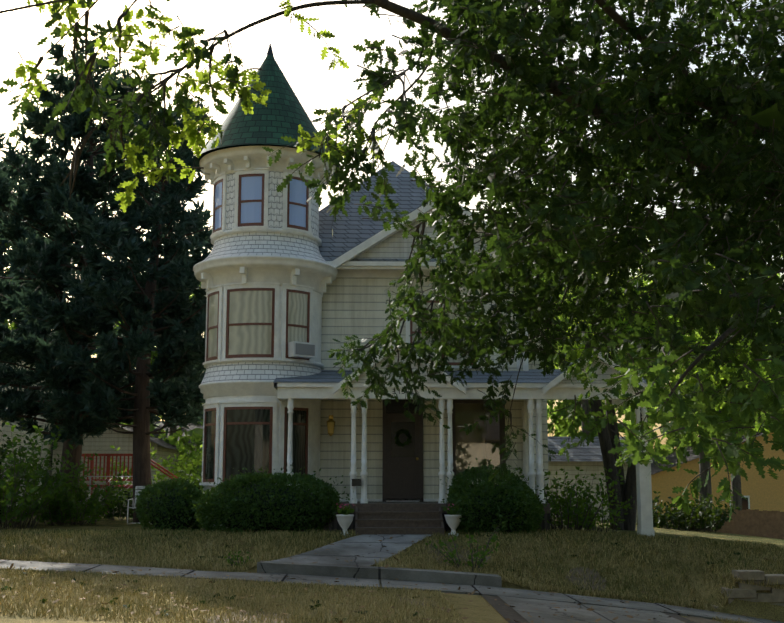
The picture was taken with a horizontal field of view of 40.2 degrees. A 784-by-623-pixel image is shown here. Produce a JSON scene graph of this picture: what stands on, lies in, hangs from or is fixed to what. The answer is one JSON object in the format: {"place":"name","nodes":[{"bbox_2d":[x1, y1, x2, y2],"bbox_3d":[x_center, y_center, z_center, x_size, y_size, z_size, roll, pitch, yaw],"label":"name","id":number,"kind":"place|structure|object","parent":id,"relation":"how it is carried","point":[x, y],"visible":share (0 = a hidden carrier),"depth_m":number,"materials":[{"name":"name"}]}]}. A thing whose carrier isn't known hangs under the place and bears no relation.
{"place":"outdoors","nodes":[
{"label":"outdoors","id":0,"kind":"place"},
{"bbox_2d":[153,421,202,446],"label":"neighboring house","id":1,"kind":"structure","parent":0,"point":[192,426],"depth_m":60.02,"materials":[{"name":"white"}]},
{"bbox_2d":[272,534,432,565],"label":"walkway path","id":2,"kind":"structure","parent":0,"point":[359,546],"depth_m":19.23,"materials":[{"name":"concrete"}]},
{"bbox_2d":[0,0,783,499],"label":"oak tree","id":3,"kind":"object","parent":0,"point":[668,278],"depth_m":8.99,"materials":[{"name":"green plant"}]},
{"bbox_2d":[11,0,382,212],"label":"tree leaves","id":4,"kind":"object","parent":3,"relation":"attached to","point":[126,198],"visible":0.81,"depth_m":7.82,"materials":[{"name":"green plant"}]},
{"bbox_2d":[547,324,783,521],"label":"oak leaves","id":5,"kind":"object","parent":3,"relation":"attached to","point":[703,405],"visible":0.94,"depth_m":7.55,"materials":[{"name":"green plant"}]},
{"bbox_2d":[0,509,783,622],"bbox_3d":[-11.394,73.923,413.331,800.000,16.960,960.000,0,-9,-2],"label":"lawn","id":6,"kind":"structure","parent":0,"point":[735,606],"depth_m":18.75,"materials":[{"name":"green plant"}]},
{"bbox_2d":[4,268,17,329],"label":"tree","id":7,"kind":"object","parent":6,"relation":"on","point":[12,325],"visible":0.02,"depth_m":47.53,"materials":[{"name":"green plant"}]},
{"bbox_2d":[0,434,32,490],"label":"shrub","id":8,"kind":"object","parent":6,"relation":"on","point":[5,445],"depth_m":26.10,"materials":[{"name":"green plant"}]},
{"bbox_2d":[0,361,54,511],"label":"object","id":9,"kind":"structure","parent":6,"relation":"on","point":[5,429],"depth_m":38.22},
{"bbox_2d":[0,160,80,438],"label":"pine tree","id":10,"kind":"object","parent":6,"relation":"on","point":[12,175],"depth_m":41.54,"materials":[{"name":"green plant"}]},
{"bbox_2d":[0,418,101,529],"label":"shrub","id":11,"kind":"object","parent":6,"relation":"on","point":[30,488],"depth_m":24.20,"materials":[{"name":"green plant"}]},
{"bbox_2d":[18,461,129,525],"bbox_3d":[-7.863,4.472,26.295,2.581,1.551,3.266,0,-9,-2],"label":"shrub","id":12,"kind":"object","parent":6,"relation":"on","point":[89,511],"depth_m":25.76,"materials":[{"name":"green plant"}]},
{"bbox_2d":[20,476,153,516],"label":"porch deck","id":13,"kind":"structure","parent":6,"relation":"on","point":[90,487],"depth_m":32.33,"materials":[{"name":"wood"}]},
{"bbox_2d":[0,100,212,522],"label":"pine tree","id":14,"kind":"object","parent":6,"relation":"on","point":[99,290],"depth_m":27.82,"materials":[{"name":"green plant"}]},
{"bbox_2d":[0,38,213,513],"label":"pine tree","id":15,"kind":"object","parent":6,"relation":"on","point":[35,203],"depth_m":30.47,"materials":[{"name":"green plant"}]},
{"bbox_2d":[94,482,132,520],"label":"shrub","id":16,"kind":"object","parent":6,"relation":"on","point":[110,510],"depth_m":29.27,"materials":[{"name":"green plant"}]},
{"bbox_2d":[52,427,178,507],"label":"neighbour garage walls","id":17,"kind":"structure","parent":6,"relation":"on","point":[108,439],"depth_m":41.37,"materials":[{"name":"beige wood"}]},
{"bbox_2d":[48,425,177,449],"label":"roof","id":18,"kind":"structure","parent":17,"relation":"on","point":[159,441],"depth_m":43.45,"materials":[{"name":"grey"}]},
{"bbox_2d":[80,454,177,496],"bbox_3d":[-8.582,5.802,35.776,3.466,2.050,2.000,0,-9,-2],"label":"railing","id":19,"kind":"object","parent":6,"relation":"on","point":[107,479],"depth_m":34.87,"materials":[{"name":"wood"}]},
{"bbox_2d":[127,486,149,523],"bbox_3d":[-6.210,4.808,26.643,0.565,0.927,0.750,0,-9,-2],"label":"lawn chair","id":20,"kind":"object","parent":6,"relation":"on","point":[136,493],"visible":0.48,"depth_m":26.88,"materials":[{"name":"white plastic"}]},
{"bbox_2d":[85,437,202,506],"bbox_3d":[-8.326,5.959,39.236,6.391,2.687,4.581,0,-9,-2],"label":"shrub","id":21,"kind":"object","parent":6,"relation":"on","point":[196,462],"depth_m":38.77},
{"bbox_2d":[94,282,204,437],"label":"tree","id":22,"kind":"object","parent":6,"relation":"on","point":[154,353],"depth_m":49.25,"materials":[{"name":"green plant"}]},
{"bbox_2d":[129,474,203,530],"bbox_3d":[-4.721,4.115,23.097,1.894,1.315,2.075,0,-9,-2],"label":"bush","id":23,"kind":"object","parent":6,"relation":"on","point":[152,489],"depth_m":22.54,"materials":[{"name":"green plant"}]},
{"bbox_2d":[150,427,202,487],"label":"hedge leaves","id":24,"kind":"object","parent":6,"relation":"on","point":[195,437],"visible":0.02,"depth_m":45.90,"materials":[{"name":"green plant"}]},
{"bbox_2d":[178,448,201,482],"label":"white neighbour walls","id":25,"kind":"structure","parent":6,"relation":"on","point":[186,463],"depth_m":57.05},
{"bbox_2d":[223,551,252,566],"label":"kerb weeds","id":26,"kind":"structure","parent":6,"relation":"on","point":[235,558],"depth_m":17.97,"materials":[{"name":"plant"}]},
{"bbox_2d":[193,43,340,530],"bbox_3d":[-2.898,-0.635,24.603,3.440,11.650,3.440,0,-9,-2],"label":"turret","id":27,"kind":"object","parent":6,"relation":"on","point":[275,252],"visible":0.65,"depth_m":23.68,"materials":[{"name":"white wood"}]},
{"bbox_2d":[199,168,313,484],"bbox_3d":[-2.965,0.322,23.653,2.506,6.940,1.190,0,-9,-2],"label":"window trim","id":28,"kind":"structure","parent":27,"relation":"attached to","point":[218,406],"depth_m":23.32,"materials":[{"name":"white wood"}]},
{"bbox_2d":[203,174,309,481],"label":"window frames","id":29,"kind":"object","parent":28,"relation":"in","point":[240,224],"visible":0.62,"depth_m":23.31,"materials":[{"name":"brown wood"}]},
{"bbox_2d":[205,409,305,478],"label":"windows","id":30,"kind":"structure","parent":29,"relation":"in","point":[247,446],"depth_m":22.84,"materials":[{"name":"glass"}]},
{"bbox_2d":[208,291,307,357],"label":"windows","id":31,"kind":"structure","parent":29,"relation":"in","point":[250,306],"depth_m":23.25,"materials":[{"name":"glass"}]},
{"bbox_2d":[215,176,306,229],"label":"windows","id":32,"kind":"structure","parent":29,"relation":"in","point":[251,187],"depth_m":23.83,"materials":[{"name":"glass"}]},
{"bbox_2d":[288,341,315,358],"bbox_3d":[-1.973,0.839,23.276,0.601,0.320,0.308,8,-12,-40],"label":"air conditioner","id":33,"kind":"object","parent":27,"relation":"attached to","point":[304,350],"visible":0.93,"depth_m":23.15,"materials":[{"name":"white metal"}]},
{"bbox_2d":[242,528,380,566],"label":"grass","id":34,"kind":"structure","parent":6,"relation":"on","point":[280,554],"depth_m":19.70,"materials":[{"name":"green plant"}]},
{"bbox_2d":[336,514,353,535],"bbox_3d":[-0.916,4.170,20.905,0.351,0.410,0.360,0,-9,-2],"label":"planter urn","id":35,"kind":"object","parent":6,"relation":"on","point":[344,521],"visible":0.77,"depth_m":20.81,"materials":[{"name":"white ceramic"}]},
{"bbox_2d":[336,503,354,514],"bbox_3d":[-0.911,3.863,20.973,0.376,0.237,0.310,0,-9,-2],"label":"plant urn","id":36,"kind":"object","parent":35,"relation":"in","point":[347,510],"depth_m":20.91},
{"bbox_2d":[0,565,748,622],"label":"parkway grass blades","id":37,"kind":"object","parent":6,"relation":"on","point":[287,589],"depth_m":13.40,"materials":[{"name":"plant"}]},
{"bbox_2d":[32,535,722,622],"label":"bare dirt patches","id":38,"kind":"object","parent":6,"relation":"on","point":[699,620],"visible":0.15,"depth_m":18.45,"materials":[{"name":"brown soil"}]},
{"bbox_2d":[257,561,501,586],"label":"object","id":39,"kind":"structure","parent":6,"relation":"on","point":[424,575],"depth_m":17.54,"materials":[{"name":"concrete"}]},
{"bbox_2d":[0,567,758,622],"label":"edge grass","id":40,"kind":"structure","parent":6,"relation":"on","point":[276,584],"depth_m":15.91,"materials":[{"name":"plant"}]},
{"bbox_2d":[1,532,776,622],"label":"fallen leaves","id":41,"kind":"object","parent":6,"relation":"on","point":[447,611],"visible":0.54,"depth_m":15.19,"materials":[{"name":"brown plant"}]},
{"bbox_2d":[0,527,783,610],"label":"lawn grass blades","id":42,"kind":"object","parent":6,"relation":"on","point":[54,535],"depth_m":19.43,"materials":[{"name":"green plant"}]},
{"bbox_2d":[181,463,352,534],"bbox_3d":[-2.535,3.845,21.919,3.588,1.477,2.310,0,-9,-2],"label":"bush","id":43,"kind":"object","parent":42,"relation":"on","point":[327,496],"depth_m":21.32,"materials":[{"name":"green plant"}]},
{"bbox_2d":[440,458,550,535],"bbox_3d":[2.074,3.735,21.566,2.276,1.578,2.237,0,-9,-2],"label":"porch shrub","id":44,"kind":"object","parent":42,"relation":"on","point":[459,488],"depth_m":20.94,"materials":[{"name":"green plant"}]},
{"bbox_2d":[355,506,443,535],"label":"porch steps","id":45,"kind":"structure","parent":6,"relation":"on","point":[398,522],"depth_m":21.22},
{"bbox_2d":[292,513,549,531],"bbox_3d":[0.422,4.638,22.902,5.550,0.700,2.285,0,-9,-2],"label":"porch skirt","id":46,"kind":"object","parent":6,"relation":"on","point":[334,523],"visible":0.02,"depth_m":21.79,"materials":[{"name":"wood"}]},
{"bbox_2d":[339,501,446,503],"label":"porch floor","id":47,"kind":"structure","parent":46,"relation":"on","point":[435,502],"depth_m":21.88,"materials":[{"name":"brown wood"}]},
{"bbox_2d":[320,503,550,513],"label":"porch floor","id":48,"kind":"structure","parent":46,"relation":"attached to","point":[398,507],"depth_m":21.82,"materials":[{"name":"wood"}]},
{"bbox_2d":[320,277,548,500],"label":"house walls","id":49,"kind":"structure","parent":6,"relation":"on","point":[358,307],"depth_m":24.45,"materials":[{"name":"white wood"}]},
{"bbox_2d":[326,415,334,435],"bbox_3d":[-1.380,2.576,24.200,0.220,0.480,0.270,0,-9,-2],"label":"wall lantern","id":50,"kind":"object","parent":49,"relation":"attached to","point":[330,422],"visible":1,"depth_m":24.11,"materials":[{"name":"gold metal"}]},
{"bbox_2d":[319,161,485,261],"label":"house roof","id":51,"kind":"structure","parent":49,"relation":"on","point":[352,229],"depth_m":26.10,"materials":[{"name":"grey tile"}]},
{"bbox_2d":[394,429,411,446],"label":"porch door wreath leaves","id":52,"kind":"object","parent":49,"relation":"attached to","point":[398,442],"visible":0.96,"depth_m":24.26,"materials":[{"name":"green plant"}]},
{"bbox_2d":[357,200,485,245],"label":"roof trim","id":53,"kind":"structure","parent":49,"relation":"on","point":[410,212],"depth_m":24.59,"materials":[{"name":"white wood"}]},
{"bbox_2d":[329,200,553,272],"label":"gable trim","id":54,"kind":"structure","parent":53,"relation":"attached to","point":[367,244],"depth_m":24.43,"materials":[{"name":"white wood"}]},
{"bbox_2d":[336,269,529,501],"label":"house trim","id":55,"kind":"structure","parent":49,"relation":"attached to","point":[369,273],"depth_m":24.87,"materials":[{"name":"white wood"}]},
{"bbox_2d":[326,261,540,279],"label":"cornice","id":56,"kind":"structure","parent":49,"relation":"attached to","point":[374,265],"depth_m":24.45,"materials":[{"name":"white wood"}]},
{"bbox_2d":[412,303,471,361],"bbox_3d":[1.165,0.489,24.734,1.445,1.470,0.014,0,-9,-2],"label":"window","id":57,"kind":"structure","parent":49,"relation":"attached to","point":[415,326],"depth_m":24.73,"materials":[{"name":"glass"}]},
{"bbox_2d":[410,300,474,364],"bbox_3d":[1.165,0.490,24.736,1.500,1.510,0.050,0,-9,-2],"label":"window sash","id":58,"kind":"object","parent":49,"relation":"attached to","point":[450,363],"visible":0.12,"depth_m":24.70,"materials":[{"name":"wood"}]},
{"bbox_2d":[405,294,480,367],"bbox_3d":[1.166,0.451,24.702,1.740,1.715,0.090,0,-9,-2],"label":"window trim","id":59,"kind":"structure","parent":49,"relation":"attached to","point":[407,331],"depth_m":24.68,"materials":[{"name":"white wood"}]},
{"bbox_2d":[382,399,505,501],"bbox_3d":[1.184,3.088,24.300,2.797,2.400,0.095,0,-9,-2],"label":"house door and dark frames","id":60,"kind":"structure","parent":49,"relation":"in","point":[402,477],"depth_m":24.22,"materials":[{"name":"brown wood"}]},
{"bbox_2d":[386,399,418,456],"bbox_3d":[0.246,2.643,24.362,0.760,1.340,0.020,0,-9,-2],"label":"door window","id":61,"kind":"structure","parent":60,"relation":"in","point":[394,406],"depth_m":24.35,"materials":[{"name":"black glass"}]},
{"bbox_2d":[455,403,499,474],"bbox_3d":[1.945,2.902,24.372,1.065,1.711,0.014,0,-9,-2],"label":"window","id":62,"kind":"structure","parent":49,"relation":"attached to","point":[482,445],"depth_m":24.37,"materials":[{"name":"beige glass"}]},
{"bbox_2d":[515,292,519,368],"bbox_3d":[2.902,0.158,24.569,0.080,2.298,0.481,0,-9,-2],"label":"house downspout","id":63,"kind":"object","parent":49,"relation":"attached to","point":[518,364],"visible":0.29,"depth_m":24.57,"materials":[{"name":"white metal"}]},
{"bbox_2d":[121,365,783,456],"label":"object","id":64,"kind":"object","parent":6,"relation":"on","point":[630,415],"depth_m":60.72,"materials":[{"name":"green plant"}]},
{"bbox_2d":[444,514,461,535],"bbox_3d":[1.203,4.182,20.963,0.351,0.410,0.360,0,-9,-2],"label":"planter urn","id":65,"kind":"object","parent":6,"relation":"on","point":[453,522],"visible":0.77,"depth_m":20.87,"materials":[{"name":"white ceramic"}]},
{"bbox_2d":[443,502,463,514],"bbox_3d":[1.212,3.867,21.021,0.429,0.249,0.339,0,-9,-2],"label":"plant urn","id":66,"kind":"object","parent":65,"relation":"in","point":[450,510],"depth_m":20.96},
{"bbox_2d":[425,521,503,571],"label":"kerb weeds","id":67,"kind":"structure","parent":6,"relation":"on","point":[483,553],"depth_m":18.32,"materials":[{"name":"green plant"}]},
{"bbox_2d":[286,399,654,536],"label":"porch columns","id":68,"kind":"structure","parent":6,"relation":"on","point":[644,503],"depth_m":22.13,"materials":[{"name":"white wood"}]},
{"bbox_2d":[352,479,360,485],"bbox_3d":[-0.726,3.497,21.919,0.200,0.145,0.110,0,-9,-2],"label":"number sign","id":69,"kind":"object","parent":68,"relation":"attached to","point":[356,482],"visible":0.96,"depth_m":21.87,"materials":[{"name":"black metal"}]},
{"bbox_2d":[274,383,653,407],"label":"porch beam","id":70,"kind":"structure","parent":68,"relation":"on","point":[523,391],"depth_m":22.27,"materials":[{"name":"white wood"}]},
{"bbox_2d":[274,369,654,382],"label":"porch roof","id":71,"kind":"structure","parent":70,"relation":"on","point":[529,376],"depth_m":23.12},
{"bbox_2d":[514,462,623,530],"bbox_3d":[3.769,3.925,23.098,2.310,1.637,2.786,0,-9,-2],"label":"bush","id":72,"kind":"object","parent":6,"relation":"on","point":[578,510],"depth_m":22.62,"materials":[{"name":"green plant"}]},
{"bbox_2d":[541,276,632,436],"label":"tree","id":73,"kind":"object","parent":6,"relation":"on","point":[563,319],"depth_m":46.96,"materials":[{"name":"green plant"}]},
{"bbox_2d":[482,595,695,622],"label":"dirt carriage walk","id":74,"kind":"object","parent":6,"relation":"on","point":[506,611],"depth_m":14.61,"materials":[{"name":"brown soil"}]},
{"bbox_2d":[544,479,634,532],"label":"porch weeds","id":75,"kind":"object","parent":6,"relation":"on","point":[613,510],"depth_m":23.87,"materials":[{"name":"green plant"}]},
{"bbox_2d":[547,364,633,436],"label":"tree","id":76,"kind":"object","parent":6,"relation":"on","point":[551,429],"depth_m":63.15,"materials":[{"name":"green plant"}]},
{"bbox_2d":[548,461,637,522],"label":"garage walls","id":77,"kind":"structure","parent":6,"relation":"on","point":[594,467],"depth_m":37.73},
{"bbox_2d":[548,437,652,460],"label":"garage roof","id":78,"kind":"structure","parent":77,"relation":"on","point":[591,451],"depth_m":39.02,"materials":[{"name":"grey"}]},
{"bbox_2d":[545,212,783,530],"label":"elm tree","id":79,"kind":"object","parent":6,"relation":"on","point":[627,490],"depth_m":27.24,"materials":[{"name":"green plant"}]},
{"bbox_2d":[652,491,742,531],"bbox_3d":[8.987,6.074,32.741,3.189,1.248,2.776,0,-9,-2],"label":"shrub","id":80,"kind":"object","parent":6,"relation":"on","point":[675,513],"depth_m":32.22,"materials":[{"name":"green plant"}]},
{"bbox_2d":[672,499,731,531],"bbox_3d":[9.760,6.490,34.159,1.988,1.027,2.587,0,-9,-2],"label":"shrub","id":81,"kind":"object","parent":6,"relation":"on","point":[727,519],"depth_m":33.92,"materials":[{"name":"green plant"}]},
{"bbox_2d":[638,276,783,530],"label":"tree","id":82,"kind":"object","parent":6,"relation":"on","point":[725,410],"depth_m":36.02,"materials":[{"name":"green plant"}]},
{"bbox_2d":[651,432,783,522],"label":"tan house walls","id":83,"kind":"structure","parent":6,"relation":"on","point":[766,493],"depth_m":51.77,"materials":[{"name":"paint"}]},
{"bbox_2d":[651,432,762,474],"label":"roof","id":84,"kind":"structure","parent":83,"relation":"on","point":[672,457],"depth_m":54.71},
{"bbox_2d":[729,496,749,508],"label":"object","id":85,"kind":"structure","parent":83,"relation":"attached to","point":[748,497],"depth_m":51.62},
{"bbox_2d":[742,498,747,509],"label":"house window glass","id":86,"kind":"object","parent":85,"relation":"in","point":[744,503],"visible":0.21,"depth_m":51.60,"materials":[{"name":"black glass"}]},
{"bbox_2d":[659,255,783,510],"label":"tree","id":87,"kind":"object","parent":6,"relation":"on","point":[736,486],"depth_m":43.61,"materials":[{"name":"plant"}]},
{"bbox_2d":[713,570,783,608],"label":"stone blocks","id":88,"kind":"structure","parent":6,"relation":"on","point":[746,590],"depth_m":17.74,"materials":[{"name":"grey stone"}]},
{"bbox_2d":[714,508,783,538],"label":"brick wall","id":89,"kind":"structure","parent":6,"relation":"on","point":[763,523],"depth_m":35.65,"materials":[{"name":"brown brick"}]},
{"bbox_2d":[0,552,783,622],"bbox_3d":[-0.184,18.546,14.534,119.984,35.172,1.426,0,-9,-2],"label":"sidewalk","id":90,"kind":"structure","parent":0,"point":[521,593],"depth_m":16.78,"materials":[{"name":"concrete"}]},
{"bbox_2d":[0,0,783,450],"label":"sky","id":91,"kind":"structure","parent":0,"point":[300,61],"materials":[{"name":"white"}]},
{"bbox_2d":[351,348,447,382],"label":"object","id":92,"kind":"structure","parent":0,"point":[363,377],"depth_m":22.26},
{"bbox_2d":[333,342,465,393],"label":"gable trim","id":93,"kind":"structure","parent":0,"point":[459,387],"depth_m":22.09,"materials":[{"name":"white wood"}]},
{"bbox_2d":[356,206,494,258],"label":"gable wall","id":94,"kind":"structure","parent":0,"point":[396,246],"depth_m":24.68,"materials":[{"name":"white wood"}]},
{"bbox_2d":[542,358,578,387],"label":"carport roof","id":95,"kind":"structure","parent":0,"point":[558,374],"depth_m":22.85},
{"bbox_2d":[559,359,620,382],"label":"gable wall","id":96,"kind":"structure","parent":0,"point":[607,374],"depth_m":22.37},
{"bbox_2d":[543,350,646,393],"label":"gable trim","id":97,"kind":"structure","parent":96,"relation":"attached to","point":[554,382],"depth_m":22.18,"materials":[{"name":"white wood"}]},
{"bbox_2d":[497,595,683,622],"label":"carriage walk path","id":98,"kind":"structure","parent":0,"point":[546,610],"depth_m":14.89,"materials":[{"name":"concrete"}]},
{"bbox_2d":[749,98,783,134],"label":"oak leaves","id":99,"kind":"object","parent":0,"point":[765,118],"visible":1,"depth_m":8.38,"materials":[{"name":"green plant"}]}
]}

